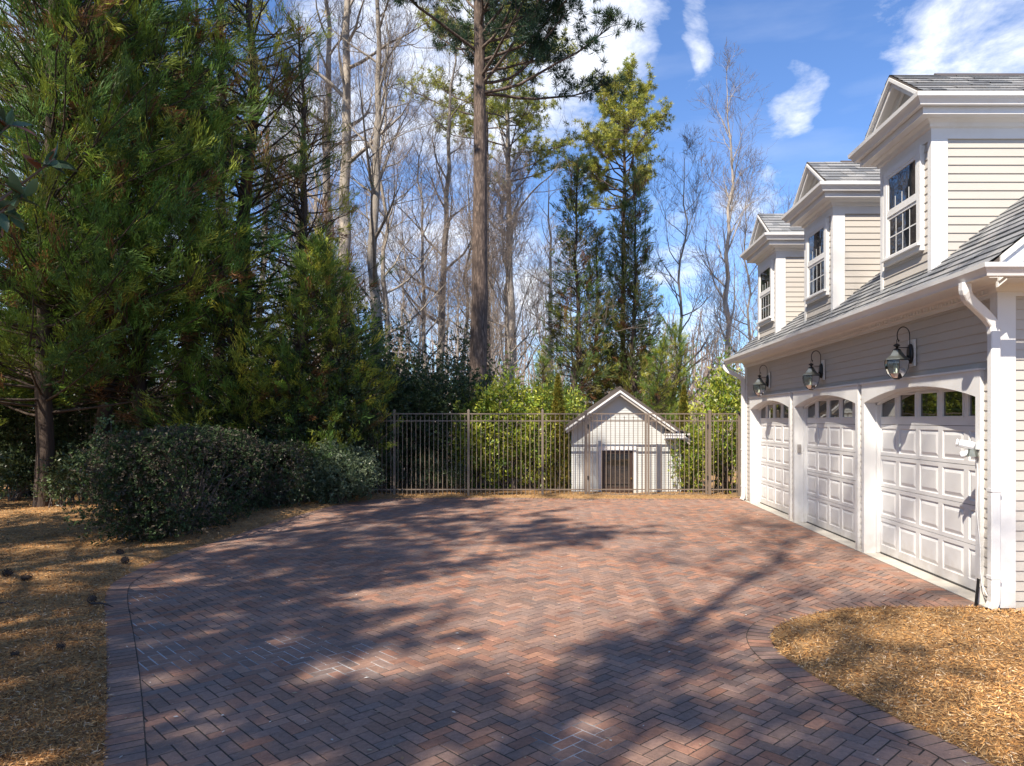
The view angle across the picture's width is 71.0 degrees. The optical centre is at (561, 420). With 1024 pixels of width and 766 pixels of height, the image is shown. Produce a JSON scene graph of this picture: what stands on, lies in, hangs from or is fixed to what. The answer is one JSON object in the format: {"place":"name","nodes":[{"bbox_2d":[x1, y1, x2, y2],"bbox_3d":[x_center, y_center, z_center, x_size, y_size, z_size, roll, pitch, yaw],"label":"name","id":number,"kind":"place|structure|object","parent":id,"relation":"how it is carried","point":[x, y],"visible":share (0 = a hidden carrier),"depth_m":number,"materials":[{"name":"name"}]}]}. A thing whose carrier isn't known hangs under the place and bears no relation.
{"place":"outdoors","nodes":[
{"label":"outdoors","id":0,"kind":"place"},
{"bbox_2d":[27,423,735,472],"bbox_3d":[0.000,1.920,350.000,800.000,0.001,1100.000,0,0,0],"label":"ground","id":1,"kind":"structure","parent":0,"point":[538,468],"depth_m":33.28,"materials":[{"name":"brown soil"}]},
{"bbox_2d":[0,0,184,486],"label":"cedar tree","id":2,"kind":"object","parent":1,"relation":"on","point":[17,173],"visible":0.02,"depth_m":18.45,"materials":[{"name":"green plant"}]},
{"bbox_2d":[0,0,300,499],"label":"cedar tree","id":3,"kind":"object","parent":1,"relation":"on","point":[61,292],"visible":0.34,"depth_m":15.04,"materials":[{"name":"green plant"}]},
{"bbox_2d":[0,0,318,471],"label":"cedar tree","id":4,"kind":"object","parent":1,"relation":"on","point":[140,382],"visible":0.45,"depth_m":15.39,"materials":[{"name":"green plant"}]},
{"bbox_2d":[112,209,324,492],"bbox_3d":[-7.615,-1.457,16.430,4.605,6.713,4.168,0,0,-27],"label":"cedar tree","id":5,"kind":"object","parent":1,"relation":"on","point":[231,343],"visible":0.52,"depth_m":15.87,"materials":[{"name":"green plant"}]},
{"bbox_2d":[211,0,282,421],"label":"pine tree","id":6,"kind":"object","parent":1,"relation":"on","point":[259,8],"visible":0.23,"depth_m":25.06,"materials":[{"name":"green plant"}]},
{"bbox_2d":[202,25,324,435],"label":"bare tree","id":7,"kind":"object","parent":1,"relation":"on","point":[264,169],"visible":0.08,"depth_m":34.07,"materials":[{"name":"grey plant"}]},
{"bbox_2d":[225,41,405,351],"bbox_3d":[-9.211,-5.702,26.029,6.677,15.397,7.224,0,0,2],"label":"bare tree","id":8,"kind":"object","parent":1,"relation":"on","point":[313,191],"visible":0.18,"depth_m":25.39,"materials":[{"name":"brown plant"}]},
{"bbox_2d":[268,79,401,367],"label":"bare tree","id":9,"kind":"object","parent":1,"relation":"on","point":[316,190],"visible":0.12,"depth_m":42.35,"materials":[{"name":"brown plant"}]},
{"bbox_2d":[266,187,407,354],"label":"bare tree","id":10,"kind":"object","parent":1,"relation":"on","point":[354,247],"visible":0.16,"depth_m":39.55,"materials":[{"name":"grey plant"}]},
{"bbox_2d":[236,0,444,384],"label":"bare tree","id":11,"kind":"object","parent":1,"relation":"on","point":[328,58],"visible":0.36,"depth_m":27.94,"materials":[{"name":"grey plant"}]},
{"bbox_2d":[255,62,427,364],"bbox_3d":[-8.487,-5.849,26.691,8.026,15.694,7.354,0,0,42],"label":"bare tree","id":12,"kind":"object","parent":1,"relation":"on","point":[337,164],"visible":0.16,"depth_m":26.60,"materials":[{"name":"grey plant"}]},
{"bbox_2d":[232,0,488,355],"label":"bare tree","id":13,"kind":"object","parent":1,"relation":"on","point":[345,70],"visible":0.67,"depth_m":24.88,"materials":[{"name":"brown plant"}]},
{"bbox_2d":[333,171,429,355],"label":"bare tree","id":14,"kind":"object","parent":1,"relation":"on","point":[379,260],"visible":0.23,"depth_m":44.13,"materials":[{"name":"grey plant"}]},
{"bbox_2d":[18,299,756,440],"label":"woods","id":15,"kind":"object","parent":1,"relation":"on","point":[693,386],"visible":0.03,"depth_m":73.32,"materials":[{"name":"beige plant"}]},
{"bbox_2d":[278,12,512,372],"bbox_3d":[-5.775,-6.129,25.742,7.625,16.253,7.048,0,0,-36],"label":"bare tree","id":16,"kind":"object","parent":1,"relation":"on","point":[384,287],"visible":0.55,"depth_m":25.53,"materials":[{"name":"brown plant"}]},
{"bbox_2d":[258,0,538,359],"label":"bare tree","id":17,"kind":"object","parent":1,"relation":"on","point":[373,170],"visible":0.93,"depth_m":23.79,"materials":[{"name":"brown plant"}]},
{"bbox_2d":[360,178,436,410],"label":"bare tree","id":18,"kind":"object","parent":1,"relation":"on","point":[408,232],"visible":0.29,"depth_m":48.28,"materials":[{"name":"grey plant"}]},
{"bbox_2d":[327,94,494,379],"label":"bare tree","id":19,"kind":"object","parent":1,"relation":"on","point":[423,275],"visible":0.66,"depth_m":27.25,"materials":[{"name":"brown plant"}]},
{"bbox_2d":[389,243,438,376],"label":"bare tree","id":20,"kind":"object","parent":1,"relation":"on","point":[416,317],"visible":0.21,"depth_m":50.19,"materials":[{"name":"brown plant"}]},
{"bbox_2d":[338,0,543,435],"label":"bare tree","id":21,"kind":"object","parent":1,"relation":"on","point":[448,128],"visible":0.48,"depth_m":30.73,"materials":[{"name":"brown plant"}]},
{"bbox_2d":[389,122,527,467],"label":"bare tree","id":22,"kind":"object","parent":1,"relation":"on","point":[468,200],"visible":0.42,"depth_m":28.01,"materials":[{"name":"brown plant"}]},
{"bbox_2d":[420,233,496,378],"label":"bare tree","id":23,"kind":"object","parent":1,"relation":"on","point":[457,332],"visible":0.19,"depth_m":51.03,"materials":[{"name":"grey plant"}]},
{"bbox_2d":[395,0,577,385],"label":"pine tree","id":24,"kind":"object","parent":1,"relation":"on","point":[497,108],"visible":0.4,"depth_m":33.60,"materials":[{"name":"green plant"}]},
{"bbox_2d":[437,231,539,374],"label":"bare tree","id":25,"kind":"object","parent":1,"relation":"on","point":[493,324],"visible":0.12,"depth_m":46.40,"materials":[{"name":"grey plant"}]},
{"bbox_2d":[469,227,525,414],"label":"bare tree","id":26,"kind":"object","parent":1,"relation":"on","point":[496,316],"visible":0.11,"depth_m":56.90,"materials":[{"name":"brown plant"}]},
{"bbox_2d":[432,1,576,371],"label":"pine tree","id":27,"kind":"object","parent":1,"relation":"on","point":[533,105],"visible":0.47,"depth_m":37.42,"materials":[{"name":"green plant"}]},
{"bbox_2d":[383,0,646,478],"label":"pine tree","id":28,"kind":"object","parent":1,"relation":"on","point":[530,28],"visible":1,"depth_m":21.78,"materials":[{"name":"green plant"}]},
{"bbox_2d":[388,134,646,469],"bbox_3d":[-1.754,-4.186,26.730,9.194,12.363,8.444,0,0,-29],"label":"bare tree","id":29,"kind":"object","parent":1,"relation":"on","point":[502,252],"visible":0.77,"depth_m":26.28,"materials":[{"name":"brown plant"}]},
{"bbox_2d":[443,29,610,450],"bbox_3d":[-2.233,-10.022,37.865,11.223,24.025,6.217,0,0,33],"label":"bare tree","id":30,"kind":"object","parent":1,"relation":"on","point":[507,155],"visible":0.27,"depth_m":37.58,"materials":[{"name":"plant"}]},
{"bbox_2d":[515,277,571,383],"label":"bare tree","id":31,"kind":"object","parent":1,"relation":"on","point":[536,344],"visible":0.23,"depth_m":51.33,"materials":[{"name":"brown plant"}]},
{"bbox_2d":[529,351,570,473],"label":"cedar tree","id":32,"kind":"object","parent":1,"relation":"on","point":[542,357],"visible":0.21,"depth_m":23.83,"materials":[{"name":"green plant"}]},
{"bbox_2d":[501,156,610,382],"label":"bare tree","id":33,"kind":"object","parent":1,"relation":"on","point":[550,235],"visible":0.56,"depth_m":41.32,"materials":[{"name":"brown plant"}]},
{"bbox_2d":[528,245,607,393],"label":"bare tree","id":34,"kind":"object","parent":1,"relation":"on","point":[563,324],"visible":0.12,"depth_m":43.62,"materials":[{"name":"brown plant"}]},
{"bbox_2d":[526,152,620,418],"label":"cedar tree","id":35,"kind":"object","parent":1,"relation":"on","point":[577,362],"visible":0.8,"depth_m":25.78,"materials":[{"name":"green plant"}]},
{"bbox_2d":[564,220,639,412],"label":"cedar tree","id":36,"kind":"object","parent":1,"relation":"on","point":[599,242],"visible":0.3,"depth_m":26.79,"materials":[{"name":"green plant"}]},
{"bbox_2d":[565,52,676,381],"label":"pine tree","id":37,"kind":"object","parent":1,"relation":"on","point":[613,134],"visible":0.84,"depth_m":34.25,"materials":[{"name":"green plant"}]},
{"bbox_2d":[586,194,664,406],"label":"cedar tree","id":38,"kind":"object","parent":1,"relation":"on","point":[616,219],"visible":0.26,"depth_m":27.85,"materials":[{"name":"green plant"}]},
{"bbox_2d":[591,165,679,409],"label":"cedar tree","id":39,"kind":"object","parent":1,"relation":"on","point":[638,307],"visible":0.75,"depth_m":26.26,"materials":[{"name":"green plant"}]},
{"bbox_2d":[648,318,707,446],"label":"cedar tree","id":40,"kind":"object","parent":1,"relation":"on","point":[677,366],"visible":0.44,"depth_m":25.14,"materials":[{"name":"green plant"}]},
{"bbox_2d":[603,122,757,426],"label":"bare tree","id":41,"kind":"object","parent":1,"relation":"on","point":[697,272],"visible":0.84,"depth_m":28.58,"materials":[{"name":"brown plant"}]},
{"bbox_2d":[688,308,740,431],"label":"bare tree","id":42,"kind":"object","parent":1,"relation":"on","point":[705,330],"visible":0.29,"depth_m":59.70,"materials":[{"name":"brown plant"}]},
{"bbox_2d":[657,36,789,449],"bbox_3d":[7.732,-7.799,32.782,5.363,19.584,6.757,0,0,-13],"label":"bare tree","id":43,"kind":"object","parent":1,"relation":"on","point":[730,205],"visible":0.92,"depth_m":32.73,"materials":[{"name":"brown plant"}]},
{"bbox_2d":[674,147,795,376],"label":"bare tree","id":44,"kind":"object","parent":1,"relation":"on","point":[748,281],"visible":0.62,"depth_m":36.16,"materials":[{"name":"grey plant"}]},
{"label":"pine tree","id":45,"kind":"object","parent":1,"relation":"on","visible":0},
{"bbox_2d":[0,108,78,236],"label":"magnolia branch","id":46,"kind":"object","parent":45,"relation":"attached to","point":[18,190],"visible":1,"depth_m":5.14,"materials":[{"name":"green plant"}]},
{"bbox_2d":[0,471,1023,765],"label":"terrain","id":47,"kind":"structure","parent":0,"point":[176,547],"depth_m":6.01,"materials":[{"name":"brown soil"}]},
{"bbox_2d":[0,445,22,499],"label":"shrub","id":48,"kind":"object","parent":47,"relation":"on","point":[4,465],"visible":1,"depth_m":14.79,"materials":[{"name":"green plant"}]},
{"bbox_2d":[0,442,34,501],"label":"shrub","id":49,"kind":"object","parent":47,"relation":"on","point":[18,469],"visible":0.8,"depth_m":15.91,"materials":[{"name":"green plant"}]},
{"bbox_2d":[0,387,34,461],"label":"holly bush","id":50,"kind":"object","parent":47,"relation":"on","point":[20,416],"visible":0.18,"depth_m":16.80,"materials":[{"name":"green plant"}]},
{"bbox_2d":[0,374,86,496],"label":"holly bush","id":51,"kind":"object","parent":47,"relation":"on","point":[29,428],"visible":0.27,"depth_m":16.62,"materials":[{"name":"green plant"}]},
{"bbox_2d":[30,455,86,507],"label":"shrub","id":52,"kind":"object","parent":47,"relation":"on","point":[60,488],"visible":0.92,"depth_m":14.83,"materials":[{"name":"green plant"}]},
{"bbox_2d":[52,439,103,502],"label":"shrub","id":53,"kind":"object","parent":47,"relation":"on","point":[75,467],"visible":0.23,"depth_m":15.45,"materials":[{"name":"green plant"}]},
{"bbox_2d":[77,402,131,518],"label":"leafy sapling","id":54,"kind":"object","parent":47,"relation":"on","point":[97,427],"visible":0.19,"depth_m":12.84,"materials":[{"name":"green plant"}]},
{"bbox_2d":[54,375,158,483],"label":"holly bush","id":55,"kind":"object","parent":47,"relation":"on","point":[90,415],"visible":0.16,"depth_m":17.11,"materials":[{"name":"green plant"}]},
{"bbox_2d":[0,0,262,506],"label":"cedar tree","id":56,"kind":"object","parent":47,"relation":"on","point":[43,399],"visible":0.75,"depth_m":14.29,"materials":[{"name":"green plant"}]},
{"bbox_2d":[82,277,187,442],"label":"cedar tree","id":57,"kind":"object","parent":47,"relation":"on","point":[161,388],"visible":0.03,"depth_m":18.08,"materials":[{"name":"green plant"}]},
{"bbox_2d":[97,378,222,495],"bbox_3d":[-9.155,0.441,16.762,2.825,2.920,2.377,0,0,-9],"label":"holly bush","id":58,"kind":"object","parent":47,"relation":"on","point":[128,425],"visible":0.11,"depth_m":16.29,"materials":[{"name":"green plant"}]},
{"bbox_2d":[51,422,272,546],"bbox_3d":[-6.386,0.941,12.291,2.357,1.878,5.046,0,0,-8],"label":"clipped hedge","id":59,"kind":"object","parent":47,"relation":"on","point":[141,494],"visible":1,"depth_m":10.60,"materials":[{"name":"glossy leaf"},{"name":"twig bark"}]},
{"bbox_2d":[124,0,279,475],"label":"cedar tree","id":60,"kind":"object","parent":47,"relation":"on","point":[227,211],"visible":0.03,"depth_m":20.60,"materials":[{"name":"green plant"}]},
{"bbox_2d":[172,340,278,487],"bbox_3d":[-7.833,0.036,16.729,2.517,3.754,2.992,0,0,12],"label":"holly bush","id":61,"kind":"object","parent":47,"relation":"on","point":[230,418],"visible":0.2,"depth_m":16.02,"materials":[{"name":"green plant"}]},
{"bbox_2d":[118,0,382,421],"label":"cedar tree","id":62,"kind":"object","parent":47,"relation":"on","point":[253,63],"visible":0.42,"depth_m":17.58,"materials":[{"name":"green plant"}]},
{"bbox_2d":[192,437,321,509],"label":"clipped hedge","id":63,"kind":"object","parent":47,"relation":"on","point":[281,497],"visible":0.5,"depth_m":14.65,"materials":[{"name":"green plant"}]},
{"bbox_2d":[215,323,333,493],"bbox_3d":[-6.692,-0.167,16.738,2.825,4.172,2.377,0,0,39],"label":"holly bush","id":64,"kind":"object","parent":47,"relation":"on","point":[269,425],"visible":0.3,"depth_m":16.20,"materials":[{"name":"green plant"}]},
{"bbox_2d":[207,235,383,489],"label":"cedar tree","id":65,"kind":"object","parent":47,"relation":"on","point":[310,292],"visible":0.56,"depth_m":16.25,"materials":[{"name":"green plant"}]},
{"bbox_2d":[215,4,407,379],"bbox_3d":[-6.795,-4.452,18.669,4.562,12.681,4.464,0,0,-30],"label":"cedar tree","id":66,"kind":"object","parent":47,"relation":"on","point":[302,213],"visible":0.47,"depth_m":18.11,"materials":[{"name":"green plant"}]},
{"bbox_2d":[286,437,385,504],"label":"variegated shrub","id":67,"kind":"object","parent":47,"relation":"on","point":[360,471],"visible":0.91,"depth_m":15.50,"materials":[{"name":"green plant"}]},
{"bbox_2d":[269,222,404,495],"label":"cedar tree","id":68,"kind":"object","parent":47,"relation":"on","point":[346,285],"visible":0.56,"depth_m":16.72,"materials":[{"name":"green plant"}]},
{"bbox_2d":[283,327,394,492],"bbox_3d":[-5.211,-0.167,16.903,2.659,4.172,2.238,0,0,-35],"label":"holly bush","id":69,"kind":"object","parent":47,"relation":"on","point":[357,397],"visible":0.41,"depth_m":16.64,"materials":[{"name":"green plant"}]},
{"bbox_2d":[294,276,396,434],"bbox_3d":[-5.722,-0.991,19.195,2.433,5.735,2.430,0,0,12],"label":"holly bush","id":70,"kind":"object","parent":47,"relation":"on","point":[366,308],"visible":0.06,"depth_m":19.20,"materials":[{"name":"green plant"}]},
{"bbox_2d":[2,409,740,495],"bbox_3d":[-5.212,0.782,17.200,19.032,2.095,0.081,0,0,0],"label":"fence","id":71,"kind":"object","parent":47,"relation":"on","point":[738,452],"visible":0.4,"depth_m":17.19,"materials":[{"name":"brown metal"}]},
{"bbox_2d":[587,413,646,494],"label":"metal gate","id":72,"kind":"structure","parent":71,"relation":"attached to","point":[588,476],"depth_m":17.19,"materials":[{"name":"brown metal"}]},
{"bbox_2d":[647,413,708,494],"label":"metal gate","id":73,"kind":"structure","parent":71,"relation":"attached to","point":[648,453],"depth_m":17.19,"materials":[{"name":"brown metal"}]},
{"bbox_2d":[342,344,418,490],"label":"holly bush","id":74,"kind":"object","parent":47,"relation":"on","point":[391,408],"visible":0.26,"depth_m":18.53,"materials":[{"name":"green plant"}]},
{"bbox_2d":[374,446,407,492],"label":"shrub","id":75,"kind":"object","parent":47,"relation":"on","point":[390,474],"visible":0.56,"depth_m":17.65,"materials":[{"name":"green plant"}]},
{"bbox_2d":[368,313,428,484],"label":"holly bush","id":76,"kind":"object","parent":47,"relation":"on","point":[400,328],"visible":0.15,"depth_m":20.11,"materials":[{"name":"green plant"}]},
{"bbox_2d":[371,348,456,487],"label":"holly bush","id":77,"kind":"object","parent":47,"relation":"on","point":[407,462],"visible":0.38,"depth_m":19.06,"materials":[{"name":"green plant"}]},
{"bbox_2d":[401,339,448,476],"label":"holly bush","id":78,"kind":"object","parent":47,"relation":"on","point":[423,358],"visible":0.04,"depth_m":22.45,"materials":[{"name":"green plant"}]},
{"bbox_2d":[409,450,448,492],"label":"shrub","id":79,"kind":"object","parent":47,"relation":"on","point":[431,469],"visible":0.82,"depth_m":17.76,"materials":[{"name":"green plant"}]},
{"bbox_2d":[394,344,513,488],"bbox_3d":[-2.782,-0.065,19.200,3.324,3.963,2.797,0,0,21],"label":"holly bush","id":80,"kind":"object","parent":47,"relation":"on","point":[442,404],"visible":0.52,"depth_m":18.79,"materials":[{"name":"green plant"}]},
{"bbox_2d":[443,460,473,492],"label":"shrub","id":81,"kind":"object","parent":47,"relation":"on","point":[456,474],"visible":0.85,"depth_m":17.61,"materials":[{"name":"green plant"}]},
{"bbox_2d":[434,319,499,469],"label":"holly bush","id":82,"kind":"object","parent":47,"relation":"on","point":[464,357],"visible":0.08,"depth_m":22.86,"materials":[{"name":"green plant"}]},
{"bbox_2d":[447,383,510,490],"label":"laurel bush","id":83,"kind":"object","parent":47,"relation":"on","point":[480,482],"visible":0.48,"depth_m":18.36,"materials":[{"name":"green plant"}]},
{"bbox_2d":[455,351,546,490],"bbox_3d":[-1.515,0.065,18.480,2.497,3.809,1.931,0,0,-17],"label":"laurel bush","id":84,"kind":"object","parent":47,"relation":"on","point":[509,405],"visible":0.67,"depth_m":18.21,"materials":[{"name":"green plant"}]},
{"bbox_2d":[508,372,570,490],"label":"laurel bush","id":85,"kind":"object","parent":47,"relation":"on","point":[530,424],"visible":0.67,"depth_m":18.04,"materials":[{"name":"green plant"}]},
{"bbox_2d":[544,373,570,490],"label":"arborvitae","id":86,"kind":"object","parent":47,"relation":"on","point":[557,401],"visible":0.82,"depth_m":17.91,"materials":[{"name":"green plant"}]},
{"bbox_2d":[538,374,588,484],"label":"laurel bush","id":87,"kind":"object","parent":47,"relation":"on","point":[575,401],"visible":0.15,"depth_m":19.67,"materials":[{"name":"green plant"}]},
{"bbox_2d":[565,386,690,492],"bbox_3d":[1.641,0.518,19.010,3.083,2.724,2.920,0,0,0],"label":"playhouse","id":88,"kind":"object","parent":47,"relation":"on","point":[619,399],"visible":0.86,"depth_m":17.84,"materials":[{"name":"paint"}]},
{"bbox_2d":[602,451,632,492],"bbox_3d":[1.392,1.308,17.812,0.774,1.105,0.085,0,0,0],"label":"door","id":89,"kind":"structure","parent":88,"relation":"in","point":[605,454],"depth_m":17.84,"materials":[{"name":"brown wood"}]},
{"bbox_2d":[633,332,683,442],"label":"cedar tree","id":90,"kind":"object","parent":47,"relation":"on","point":[654,390],"visible":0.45,"depth_m":23.64,"materials":[{"name":"green plant"}]},
{"bbox_2d":[676,383,694,477],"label":"arborvitae","id":91,"kind":"object","parent":47,"relation":"on","point":[683,405],"visible":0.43,"depth_m":20.14,"materials":[{"name":"green plant"}]},
{"bbox_2d":[667,416,719,491],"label":"laurel bush","id":92,"kind":"object","parent":47,"relation":"on","point":[689,465],"visible":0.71,"depth_m":17.71,"materials":[{"name":"green plant"}]},
{"bbox_2d":[686,339,742,493],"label":"laurel bush","id":93,"kind":"object","parent":47,"relation":"on","point":[725,393],"visible":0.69,"depth_m":18.31,"materials":[{"name":"green plant"}]},
{"bbox_2d":[0,0,1023,421],"label":"sky","id":94,"kind":"structure","parent":0,"point":[829,64],"materials":[{"name":"blue"}]},
{"bbox_2d":[103,497,1020,765],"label":"driveway","id":95,"kind":"structure","parent":0,"point":[593,663],"depth_m":5.92,"materials":[{"name":"brick"}]},
{"bbox_2d":[104,498,971,765],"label":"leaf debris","id":96,"kind":"object","parent":95,"relation":"on","point":[402,757],"visible":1,"depth_m":5.45,"materials":[{"name":"brown plant"}]},
{"bbox_2d":[744,500,986,607],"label":"pavement","id":97,"kind":"structure","parent":0,"point":[946,585],"depth_m":9.14,"materials":[{"name":"concrete"}]},
{"bbox_2d":[723,73,1023,610],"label":"garage building","id":98,"kind":"structure","parent":97,"relation":"on","point":[910,216],"depth_m":8.69,"materials":[{"name":"paint"}]},
{"bbox_2d":[753,365,769,395],"bbox_3d":[4.010,-0.800,14.390,0.340,0.631,0.296,0,0,0],"label":"wall lantern","id":99,"kind":"object","parent":98,"relation":"attached to","point":[759,381],"depth_m":14.34,"materials":[{"name":"black metal"}]},
{"bbox_2d":[760,402,788,514],"bbox_3d":[4.385,0.690,14.390,0.070,2.280,2.640,0,0,0],"label":"garage door","id":100,"kind":"structure","parent":98,"relation":"in","point":[774,418],"depth_m":14.60,"materials":[{"name":"paint"}]},
{"bbox_2d":[802,350,824,389],"bbox_3d":[4.010,-0.800,11.420,0.340,0.631,0.296,0,0,0],"label":"wall lantern","id":101,"kind":"object","parent":98,"relation":"attached to","point":[814,374],"depth_m":11.36,"materials":[{"name":"black metal"}]},
{"bbox_2d":[807,397,854,541],"bbox_3d":[4.385,0.690,11.420,0.070,2.280,2.640,0,0,0],"label":"garage door","id":102,"kind":"structure","parent":98,"relation":"in","point":[831,421],"depth_m":11.53,"materials":[{"name":"paint"}]},
{"bbox_2d":[883,326,915,379],"bbox_3d":[4.010,-0.800,8.500,0.340,0.631,0.296,0,0,0],"label":"wall lantern","id":103,"kind":"object","parent":98,"relation":"attached to","point":[907,361],"depth_m":8.45,"materials":[{"name":"black metal"}]},
{"bbox_2d":[880,389,974,592],"bbox_3d":[4.385,0.690,8.490,0.070,2.280,2.640,0,0,0],"label":"garage door","id":104,"kind":"structure","parent":98,"relation":"in","point":[927,490],"depth_m":8.47,"materials":[{"name":"paint"}]},
{"bbox_2d":[955,439,979,457],"bbox_3d":[4.057,0.283,7.145,0.212,0.196,0.119,0,0,37],"label":"security camera","id":105,"kind":"object","parent":98,"relation":"attached to","point":[971,447],"visible":1,"depth_m":7.12,"materials":[{"name":"plastic"}]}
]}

